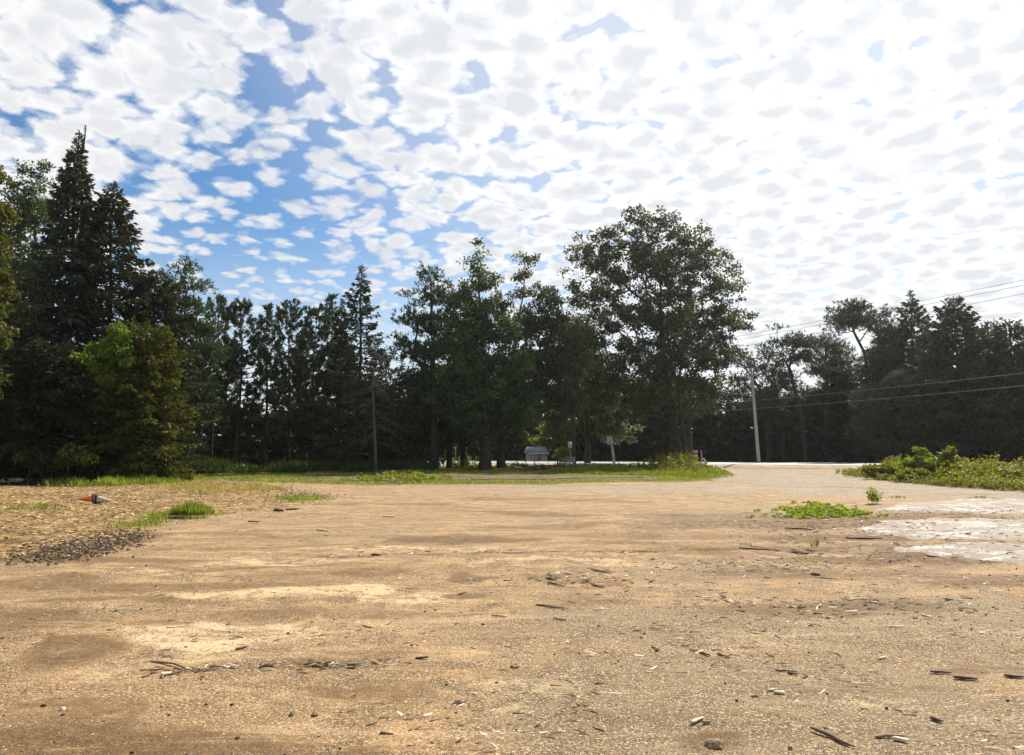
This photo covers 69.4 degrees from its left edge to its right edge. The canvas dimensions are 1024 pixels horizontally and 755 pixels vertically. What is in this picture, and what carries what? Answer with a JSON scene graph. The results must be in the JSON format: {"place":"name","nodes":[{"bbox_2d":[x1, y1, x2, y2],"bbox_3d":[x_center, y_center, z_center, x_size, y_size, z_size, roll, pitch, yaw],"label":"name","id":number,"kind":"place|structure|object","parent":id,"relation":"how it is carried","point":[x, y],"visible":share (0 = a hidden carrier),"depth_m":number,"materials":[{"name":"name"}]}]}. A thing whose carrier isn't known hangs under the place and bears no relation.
{"place":"outdoors","nodes":[
{"label":"outdoors","id":0,"kind":"place"},
{"bbox_2d":[0,501,92,513],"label":"grass","id":1,"kind":"structure","parent":0,"point":[35,506],"depth_m":18.67,"materials":[{"name":"plant"}]},
{"bbox_2d":[259,493,352,501],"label":"grass","id":2,"kind":"structure","parent":0,"point":[295,497],"depth_m":21.99,"materials":[{"name":"green plant"}]},
{"bbox_2d":[345,475,641,479],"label":"dirt track","id":3,"kind":"structure","parent":0,"point":[508,477],"depth_m":39.27,"materials":[{"name":"beige soil"}]},
{"bbox_2d":[0,448,1023,754],"bbox_3d":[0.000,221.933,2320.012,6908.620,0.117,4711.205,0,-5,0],"label":"ground","id":4,"kind":"structure","parent":0,"point":[456,520],"depth_m":6.54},
{"bbox_2d":[0,164,24,398],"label":"broadleaf tree","id":5,"kind":"object","parent":4,"relation":"on","point":[6,215],"visible":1,"depth_m":32.05,"materials":[{"name":"green plant"}]},
{"bbox_2d":[48,442,100,479],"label":"maple sapling","id":6,"kind":"object","parent":4,"relation":"on","point":[81,455],"visible":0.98,"depth_m":32.23,"materials":[{"name":"green plant"}]},
{"bbox_2d":[0,480,330,560],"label":"mulch bed","id":7,"kind":"object","parent":4,"relation":"on","point":[57,531],"visible":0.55,"depth_m":19.23,"materials":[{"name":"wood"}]},
{"bbox_2d":[1,492,163,544],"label":"soil clods","id":8,"kind":"object","parent":7,"relation":"on","point":[77,513],"visible":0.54,"depth_m":17.65,"materials":[{"name":"brown soil"}]},
{"bbox_2d":[0,527,171,566],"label":"soil clods","id":9,"kind":"object","parent":7,"relation":"on","point":[73,549],"visible":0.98,"depth_m":11.62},
{"bbox_2d":[70,507,241,529],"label":"grass","id":10,"kind":"structure","parent":7,"relation":"on","point":[152,520],"depth_m":15.49,"materials":[{"name":"green plant"}]},
{"bbox_2d":[104,479,314,495],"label":"dry grass","id":11,"kind":"structure","parent":7,"relation":"on","point":[256,486],"depth_m":27.59,"materials":[{"name":"beige plant"}]},
{"bbox_2d":[140,663,237,678],"bbox_3d":[-2.335,2.101,5.315,0.705,0.042,0.399,0,-5,0],"label":"litter drift","id":12,"kind":"object","parent":4,"relation":"on","point":[160,670],"visible":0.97,"depth_m":5.32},
{"bbox_2d":[167,499,215,516],"bbox_3d":[-7.371,2.955,17.009,1.132,0.435,0.859,0,-5,0],"label":"grass clump","id":13,"kind":"object","parent":4,"relation":"on","point":[190,508],"visible":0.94,"depth_m":16.82,"materials":[{"name":"green plant"}]},
{"bbox_2d":[195,656,428,672],"bbox_3d":[-1.452,2.094,5.401,1.721,0.069,0.376,0,-5,0],"label":"litter drift","id":14,"kind":"object","parent":4,"relation":"on","point":[321,664],"visible":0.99,"depth_m":5.40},
{"bbox_2d":[54,465,737,485],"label":"grass verge","id":15,"kind":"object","parent":4,"relation":"on","point":[645,477],"depth_m":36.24,"materials":[{"name":"green plant"}]},
{"bbox_2d":[68,318,138,469],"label":"maple sapling","id":16,"kind":"object","parent":15,"relation":"on","point":[109,350],"visible":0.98,"depth_m":33.74,"materials":[{"name":"green plant"}]},
{"bbox_2d":[8,473,223,487],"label":"grass","id":17,"kind":"structure","parent":15,"relation":"on","point":[112,480],"depth_m":30.55,"materials":[{"name":"green plant"}]},
{"bbox_2d":[71,315,201,482],"bbox_3d":[-17.451,1.337,34.911,5.730,8.416,5.488,0,-5,0],"label":"cedar tree","id":18,"kind":"object","parent":15,"relation":"on","point":[160,382],"visible":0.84,"depth_m":34.31,"materials":[{"name":"green plant"}]},
{"bbox_2d":[176,457,438,474],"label":"undergrowth","id":19,"kind":"object","parent":15,"relation":"on","point":[297,466],"visible":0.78,"depth_m":47.51,"materials":[{"name":"green plant"}]},
{"bbox_2d":[313,263,420,463],"bbox_3d":[-9.745,-0.744,50.071,7.334,14.406,6.559,0,-5,0],"label":"spruce tree","id":20,"kind":"object","parent":15,"relation":"on","point":[360,326],"visible":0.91,"depth_m":49.87,"materials":[{"name":"green plant"}]},
{"bbox_2d":[333,344,413,472],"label":"dead tree","id":21,"kind":"object","parent":15,"relation":"on","point":[374,434],"visible":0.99,"depth_m":46.36,"materials":[{"name":"brown plant"}]},
{"bbox_2d":[341,469,471,484],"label":"leafy weeds","id":22,"kind":"object","parent":15,"relation":"on","point":[419,476],"visible":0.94,"depth_m":34.76,"materials":[{"name":"green plant"}]},
{"bbox_2d":[379,260,466,466],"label":"white pine","id":23,"kind":"object","parent":15,"relation":"on","point":[423,378],"visible":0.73,"depth_m":53.89,"materials":[{"name":"grey plant"}]},
{"bbox_2d":[401,398,479,467],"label":"broadleaf tree","id":24,"kind":"object","parent":15,"relation":"on","point":[422,437],"visible":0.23,"depth_m":56.44,"materials":[{"name":"green plant"}]},
{"bbox_2d":[382,338,533,467],"bbox_3d":[-4.128,1.734,58.071,12.026,10.990,4.802,0,-5,0],"label":"broadleaf tree","id":25,"kind":"object","parent":15,"relation":"on","point":[463,444],"visible":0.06,"depth_m":57.46,"materials":[{"name":"green plant"}]},
{"bbox_2d":[419,237,544,469],"bbox_3d":[-2.148,-1.759,53.343,9.116,17.077,5.076,0,-5,0],"label":"broadleaf tree","id":26,"kind":"object","parent":15,"relation":"on","point":[480,394],"visible":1,"depth_m":52.60,"materials":[{"name":"green plant"}]},
{"bbox_2d":[496,251,596,467],"bbox_3d":[2.559,-1.412,56.870,7.765,17.064,4.542,0,-5,0],"label":"broadleaf tree","id":27,"kind":"object","parent":15,"relation":"on","point":[555,366],"visible":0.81,"depth_m":56.39,"materials":[{"name":"green plant"}]},
{"bbox_2d":[630,447,720,472],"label":"tall weeds","id":28,"kind":"object","parent":15,"relation":"on","point":[675,462],"visible":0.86,"depth_m":48.74,"materials":[{"name":"green plant"}]},
{"bbox_2d":[0,508,1021,754],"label":"pebbles","id":29,"kind":"object","parent":4,"relation":"on","point":[496,682],"visible":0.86,"depth_m":4.92,"materials":[{"name":"stone"}]},
{"bbox_2d":[0,567,1023,754],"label":"grit","id":30,"kind":"object","parent":4,"relation":"on","point":[503,678],"visible":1,"depth_m":4.96,"materials":[{"name":"brown gravel"}]},
{"bbox_2d":[3,497,1023,752],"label":"wood splinters","id":31,"kind":"object","parent":4,"relation":"on","point":[519,643],"visible":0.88,"depth_m":6.27,"materials":[{"name":"brown wood"}]},
{"bbox_2d":[405,566,713,594],"bbox_3d":[0.445,2.478,9.142,4.843,0.066,2.244,0,-5,0],"label":"litter drift","id":32,"kind":"object","parent":4,"relation":"on","point":[587,579],"visible":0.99,"depth_m":8.97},
{"bbox_2d":[541,307,642,462],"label":"broadleaf tree","id":33,"kind":"object","parent":4,"relation":"on","point":[618,427],"visible":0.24,"depth_m":65.53,"materials":[{"name":"green plant"}]},
{"bbox_2d":[555,203,758,457],"bbox_3d":[12.275,-3.618,62.641,17.293,22.700,6.218,0,-5,0],"label":"maple tree","id":34,"kind":"object","parent":4,"relation":"on","point":[647,256],"visible":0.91,"depth_m":62.07,"materials":[{"name":"green plant"}]},
{"bbox_2d":[638,298,723,457],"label":"maple tree","id":35,"kind":"object","parent":4,"relation":"on","point":[681,418],"visible":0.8,"depth_m":60.85,"materials":[{"name":"green plant"}]},
{"bbox_2d":[650,328,728,458],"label":"maple tree","id":36,"kind":"object","parent":4,"relation":"on","point":[689,435],"visible":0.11,"depth_m":64.27,"materials":[{"name":"green plant"}]},
{"bbox_2d":[395,585,1023,626],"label":"litter drift","id":37,"kind":"object","parent":4,"relation":"on","point":[873,601],"visible":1,"depth_m":7.50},
{"bbox_2d":[440,463,1015,468],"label":"road shoulder","id":38,"kind":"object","parent":4,"relation":"on","point":[782,466],"visible":0.17,"depth_m":58.76},
{"bbox_2d":[581,555,938,577],"bbox_3d":[3.260,2.585,10.257,5.355,0.079,2.192,0,-5,0],"label":"litter drift","id":39,"kind":"object","parent":4,"relation":"on","point":[770,565],"visible":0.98,"depth_m":10.10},
{"bbox_2d":[550,521,1023,753],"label":"wood splinters","id":40,"kind":"object","parent":4,"relation":"on","point":[735,667],"visible":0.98,"depth_m":5.77,"materials":[{"name":"brown wood"}]},
{"bbox_2d":[745,500,888,518],"bbox_3d":[7.868,3.338,18.592,3.076,0.337,5.553,-4,-7,37],"label":"weed patch","id":41,"kind":"object","parent":4,"relation":"on","point":[818,510],"visible":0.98,"depth_m":17.95,"materials":[{"name":"green plant"}]},
{"bbox_2d":[773,506,1023,564],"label":"slab litter","id":42,"kind":"object","parent":4,"relation":"on","point":[865,518],"visible":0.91,"depth_m":13.52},
{"bbox_2d":[843,473,1021,490],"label":"weed bank","id":43,"kind":"structure","parent":4,"relation":"on","point":[992,488],"depth_m":29.41,"materials":[{"name":"green plant"}]},
{"bbox_2d":[860,462,898,477],"bbox_3d":[18.775,4.809,37.691,2.153,1.030,1.251,0,-5,0],"label":"bank bush","id":44,"kind":"object","parent":43,"relation":"on","point":[883,468],"visible":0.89,"depth_m":37.48,"materials":[{"name":"green plant"}]},
{"bbox_2d":[894,467,943,481],"bbox_3d":[19.297,4.631,34.681,2.796,0.908,1.496,0,-5,0],"label":"bank bush","id":45,"kind":"object","parent":43,"relation":"on","point":[918,470],"visible":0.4,"depth_m":34.52,"materials":[{"name":"green plant"}]},
{"bbox_2d":[898,446,944,472],"bbox_3d":[19.801,4.220,35.768,2.347,1.831,1.092,0,-5,0],"label":"sumac bush","id":46,"kind":"object","parent":43,"relation":"on","point":[916,461],"visible":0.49,"depth_m":35.65,"materials":[{"name":"green plant"}]},
{"bbox_2d":[835,452,1023,488],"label":"tall weeds","id":47,"kind":"object","parent":43,"relation":"on","point":[1002,468],"visible":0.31,"depth_m":33.79,"materials":[{"name":"green plant"}]},
{"bbox_2d":[841,468,1023,491],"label":"weeds","id":48,"kind":"object","parent":43,"relation":"on","point":[993,481],"visible":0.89,"depth_m":30.70,"materials":[{"name":"green plant"}]},
{"bbox_2d":[926,446,961,472],"bbox_3d":[20.388,4.116,34.745,1.652,1.847,0.938,0,-5,0],"label":"sumac bush","id":49,"kind":"object","parent":43,"relation":"on","point":[951,451],"visible":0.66,"depth_m":34.69,"materials":[{"name":"green plant"}]},
{"bbox_2d":[946,467,997,483],"bbox_3d":[19.839,4.286,31.715,2.383,0.954,1.083,0,-5,0],"label":"bank bush","id":50,"kind":"object","parent":43,"relation":"on","point":[956,474],"visible":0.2,"depth_m":31.64,"materials":[{"name":"green plant"}]},
{"bbox_2d":[854,518,1023,540],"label":"concrete slab","id":51,"kind":"structure","parent":4,"relation":"on","point":[941,528],"depth_m":14.38,"materials":[{"name":"white concrete"}]},
{"bbox_2d":[874,498,1023,515],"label":"concrete slab","id":52,"kind":"structure","parent":4,"relation":"on","point":[957,505],"depth_m":19.86,"materials":[{"name":"white concrete"}]},
{"bbox_2d":[893,542,1023,563],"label":"concrete slab","id":53,"kind":"structure","parent":4,"relation":"on","point":[988,548],"depth_m":11.39,"materials":[{"name":"white concrete"}]},
{"bbox_2d":[0,0,1023,446],"label":"sky","id":54,"kind":"structure","parent":0,"point":[871,150],"materials":[{"name":"white"}]},
{"bbox_2d":[539,465,730,477],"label":"grass","id":55,"kind":"structure","parent":0,"point":[616,469],"depth_m":45.58,"materials":[{"name":"green plant"}]},
{"bbox_2d":[453,453,900,462],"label":"forest floor","id":56,"kind":"structure","parent":0,"point":[696,461],"depth_m":82.26,"materials":[{"name":"soil"}]},
{"bbox_2d":[468,437,512,460],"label":"understory spruce","id":57,"kind":"object","parent":56,"relation":"on","point":[493,453],"visible":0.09,"depth_m":90.14,"materials":[{"name":"green plant"}]},
{"bbox_2d":[505,418,529,459],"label":"cedar tree","id":58,"kind":"object","parent":56,"relation":"on","point":[519,445],"visible":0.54,"depth_m":91.04,"materials":[{"name":"green plant"}]},
{"bbox_2d":[524,447,548,460],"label":"shed","id":59,"kind":"structure","parent":56,"relation":"on","point":[541,453],"depth_m":84.14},
{"bbox_2d":[528,410,583,460],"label":"broadleaf tree","id":60,"kind":"object","parent":56,"relation":"on","point":[561,435],"visible":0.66,"depth_m":87.13,"materials":[{"name":"green plant"}]},
{"bbox_2d":[562,395,631,460],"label":"understory spruce","id":61,"kind":"object","parent":56,"relation":"on","point":[596,454],"visible":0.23,"depth_m":86.36,"materials":[{"name":"green plant"}]},
{"bbox_2d":[611,371,669,460],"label":"understory spruce","id":62,"kind":"object","parent":56,"relation":"on","point":[646,447],"visible":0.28,"depth_m":86.15,"materials":[{"name":"green plant"}]},
{"bbox_2d":[634,379,687,460],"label":"understory spruce","id":63,"kind":"object","parent":56,"relation":"on","point":[654,425],"visible":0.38,"depth_m":86.43,"materials":[{"name":"green plant"}]},
{"bbox_2d":[665,390,728,460],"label":"understory spruce","id":64,"kind":"object","parent":56,"relation":"on","point":[698,425],"visible":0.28,"depth_m":86.34,"materials":[{"name":"green plant"}]},
{"bbox_2d":[692,393,754,461],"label":"understory spruce","id":65,"kind":"object","parent":56,"relation":"on","point":[712,445],"visible":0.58,"depth_m":84.52,"materials":[{"name":"green plant"}]},
{"bbox_2d":[716,397,774,461],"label":"understory spruce","id":66,"kind":"object","parent":56,"relation":"on","point":[739,435],"visible":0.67,"depth_m":82.74,"materials":[{"name":"green plant"}]},
{"bbox_2d":[712,339,783,461],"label":"crooked pine","id":67,"kind":"object","parent":56,"relation":"on","point":[766,415],"visible":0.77,"depth_m":79.98,"materials":[{"name":"green plant"}]},
{"bbox_2d":[731,367,816,461],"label":"crooked pine","id":68,"kind":"object","parent":56,"relation":"on","point":[783,421],"visible":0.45,"depth_m":81.55,"materials":[{"name":"green plant"}]},
{"bbox_2d":[751,396,800,461],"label":"understory spruce","id":69,"kind":"object","parent":56,"relation":"on","point":[773,447],"visible":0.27,"depth_m":82.33,"materials":[{"name":"green plant"}]},
{"bbox_2d":[749,322,829,461],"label":"crooked pine","id":70,"kind":"object","parent":56,"relation":"on","point":[797,342],"visible":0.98,"depth_m":78.05,"materials":[{"name":"green plant"}]},
{"bbox_2d":[764,387,840,461],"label":"understory spruce","id":71,"kind":"object","parent":56,"relation":"on","point":[795,440],"visible":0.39,"depth_m":81.18,"materials":[{"name":"green plant"}]},
{"bbox_2d":[796,331,859,461],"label":"crooked pine","id":72,"kind":"object","parent":56,"relation":"on","point":[841,377],"visible":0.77,"depth_m":79.91,"materials":[{"name":"green plant"}]},
{"bbox_2d":[806,385,859,461],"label":"understory spruce","id":73,"kind":"object","parent":56,"relation":"on","point":[821,442],"visible":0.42,"depth_m":80.26,"materials":[{"name":"green plant"}]},
{"bbox_2d":[805,337,864,419],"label":"crooked pine","id":74,"kind":"object","parent":56,"relation":"on","point":[823,382],"visible":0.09,"depth_m":84.17,"materials":[{"name":"green plant"}]},
{"bbox_2d":[805,380,872,461],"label":"spruce tree","id":75,"kind":"object","parent":56,"relation":"on","point":[833,444],"visible":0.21,"depth_m":80.22,"materials":[{"name":"green plant"}]},
{"bbox_2d":[804,297,904,383],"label":"crooked pine","id":76,"kind":"object","parent":56,"relation":"on","point":[854,310],"visible":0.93,"depth_m":76.40,"materials":[{"name":"green plant"}]},
{"bbox_2d":[829,377,904,461],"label":"understory spruce","id":77,"kind":"object","parent":56,"relation":"on","point":[842,434],"visible":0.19,"depth_m":79.42,"materials":[{"name":"green plant"}]},
{"bbox_2d":[844,376,906,462],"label":"white pine","id":78,"kind":"object","parent":56,"relation":"on","point":[872,426],"visible":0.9,"depth_m":71.57,"materials":[{"name":"grey plant"}]},
{"bbox_2d":[848,303,914,461],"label":"crooked pine","id":79,"kind":"object","parent":56,"relation":"on","point":[890,330],"visible":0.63,"depth_m":77.41,"materials":[{"name":"green plant"}]},
{"bbox_2d":[835,324,960,460],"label":"spruce tree","id":80,"kind":"object","parent":56,"relation":"on","point":[875,374],"visible":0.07,"depth_m":78.98,"materials":[{"name":"green plant"}]},
{"bbox_2d":[851,290,960,460],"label":"spruce tree","id":81,"kind":"object","parent":56,"relation":"on","point":[915,320],"visible":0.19,"depth_m":77.02,"materials":[{"name":"green plant"}]},
{"bbox_2d":[880,351,984,460],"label":"white pine","id":82,"kind":"object","parent":56,"relation":"on","point":[904,379],"visible":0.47,"depth_m":69.13,"materials":[{"name":"grey plant"}]},
{"bbox_2d":[874,295,1023,463],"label":"spruce tree","id":83,"kind":"object","parent":56,"relation":"on","point":[951,322],"visible":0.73,"depth_m":67.57,"materials":[{"name":"green plant"}]},
{"bbox_2d":[934,317,1023,463],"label":"spruce tree","id":84,"kind":"object","parent":56,"relation":"on","point":[1006,344],"visible":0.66,"depth_m":65.61,"materials":[{"name":"green plant"}]},
{"bbox_2d":[954,352,1023,460],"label":"white pine","id":85,"kind":"object","parent":56,"relation":"on","point":[995,419],"visible":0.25,"depth_m":66.21,"materials":[{"name":"grey plant"}]},
{"bbox_2d":[439,461,1023,465],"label":"road","id":86,"kind":"structure","parent":0,"point":[767,463],"depth_m":63.43,"materials":[{"name":"grey asphalt"}]},
{"bbox_2d":[748,368,760,462],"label":"utility pole","id":87,"kind":"object","parent":86,"relation":"on","point":[755,422],"visible":0.88,"depth_m":66.35,"materials":[{"name":"wood"}]},
{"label":"forest floor","id":88,"kind":"structure","parent":0,"visible":0},
{"bbox_2d":[0,247,58,473],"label":"broadleaf tree","id":89,"kind":"object","parent":88,"relation":"on","point":[27,313],"visible":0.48,"depth_m":36.07,"materials":[{"name":"green plant"}]},
{"bbox_2d":[0,158,62,315],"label":"broadleaf tree","id":90,"kind":"object","parent":88,"relation":"on","point":[24,205],"visible":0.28,"depth_m":43.80,"materials":[{"name":"green plant"}]},
{"bbox_2d":[0,336,122,484],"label":"spruce tree","id":91,"kind":"object","parent":88,"relation":"on","point":[35,409],"visible":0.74,"depth_m":33.60,"materials":[{"name":"green plant"}]},
{"bbox_2d":[0,125,143,477],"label":"spruce tree","id":92,"kind":"object","parent":88,"relation":"on","point":[67,195],"visible":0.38,"depth_m":38.22,"materials":[{"name":"green plant"}]},
{"bbox_2d":[34,180,203,475],"bbox_3d":[-21.547,-2.046,39.997,9.368,17.696,9.606,0,-5,0],"label":"spruce tree","id":93,"kind":"object","parent":88,"relation":"on","point":[124,230],"visible":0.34,"depth_m":39.73,"materials":[{"name":"green plant"}]},
{"bbox_2d":[92,267,227,474],"bbox_3d":[-19.958,0.034,41.046,7.369,12.592,8.310,3,-6,-33],"label":"spruce tree","id":94,"kind":"object","parent":88,"relation":"on","point":[167,291],"visible":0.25,"depth_m":41.22,"materials":[{"name":"green plant"}]},
{"bbox_2d":[155,254,232,461],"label":"white pine","id":95,"kind":"object","parent":88,"relation":"on","point":[209,352],"visible":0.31,"depth_m":47.29,"materials":[{"name":"green plant"}]},
{"bbox_2d":[177,401,231,459],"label":"understory spruce","id":96,"kind":"object","parent":88,"relation":"on","point":[217,441],"visible":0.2,"depth_m":59.79,"materials":[{"name":"green plant"}]},
{"bbox_2d":[197,293,246,459],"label":"red pine","id":97,"kind":"object","parent":88,"relation":"on","point":[221,301],"visible":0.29,"depth_m":54.14,"materials":[{"name":"green plant"}]},
{"bbox_2d":[213,297,275,463],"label":"red pine","id":98,"kind":"object","parent":88,"relation":"on","point":[231,366],"visible":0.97,"depth_m":52.14,"materials":[{"name":"green plant"}]},
{"bbox_2d":[208,401,285,464],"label":"understory spruce","id":99,"kind":"object","parent":88,"relation":"on","point":[249,453],"visible":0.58,"depth_m":60.97,"materials":[{"name":"green plant"}]},
{"bbox_2d":[240,302,296,465],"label":"red pine","id":100,"kind":"object","parent":88,"relation":"on","point":[262,321],"visible":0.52,"depth_m":54.97,"materials":[{"name":"green plant"}]},
{"bbox_2d":[253,417,293,463],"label":"understory spruce","id":101,"kind":"object","parent":88,"relation":"on","point":[272,431],"visible":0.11,"depth_m":67.14,"materials":[{"name":"green plant"}]},
{"bbox_2d":[261,297,318,462],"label":"red pine","id":102,"kind":"object","parent":88,"relation":"on","point":[273,396],"visible":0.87,"depth_m":52.92,"materials":[{"name":"green plant"}]},
{"bbox_2d":[278,302,347,462],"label":"red pine","id":103,"kind":"object","parent":88,"relation":"on","point":[314,311],"visible":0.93,"depth_m":51.77,"materials":[{"name":"green plant"}]},
{"bbox_2d":[303,292,344,458],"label":"red pine","id":104,"kind":"object","parent":88,"relation":"on","point":[330,301],"visible":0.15,"depth_m":58.59,"materials":[{"name":"green plant"}]},
{"bbox_2d":[302,298,381,461],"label":"spruce tree","id":105,"kind":"object","parent":88,"relation":"on","point":[337,394],"visible":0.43,"depth_m":53.89,"materials":[{"name":"green plant"}]},
{"bbox_2d":[362,375,456,465],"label":"understory spruce","id":106,"kind":"object","parent":88,"relation":"on","point":[411,453],"visible":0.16,"depth_m":58.57,"materials":[{"name":"green plant"}]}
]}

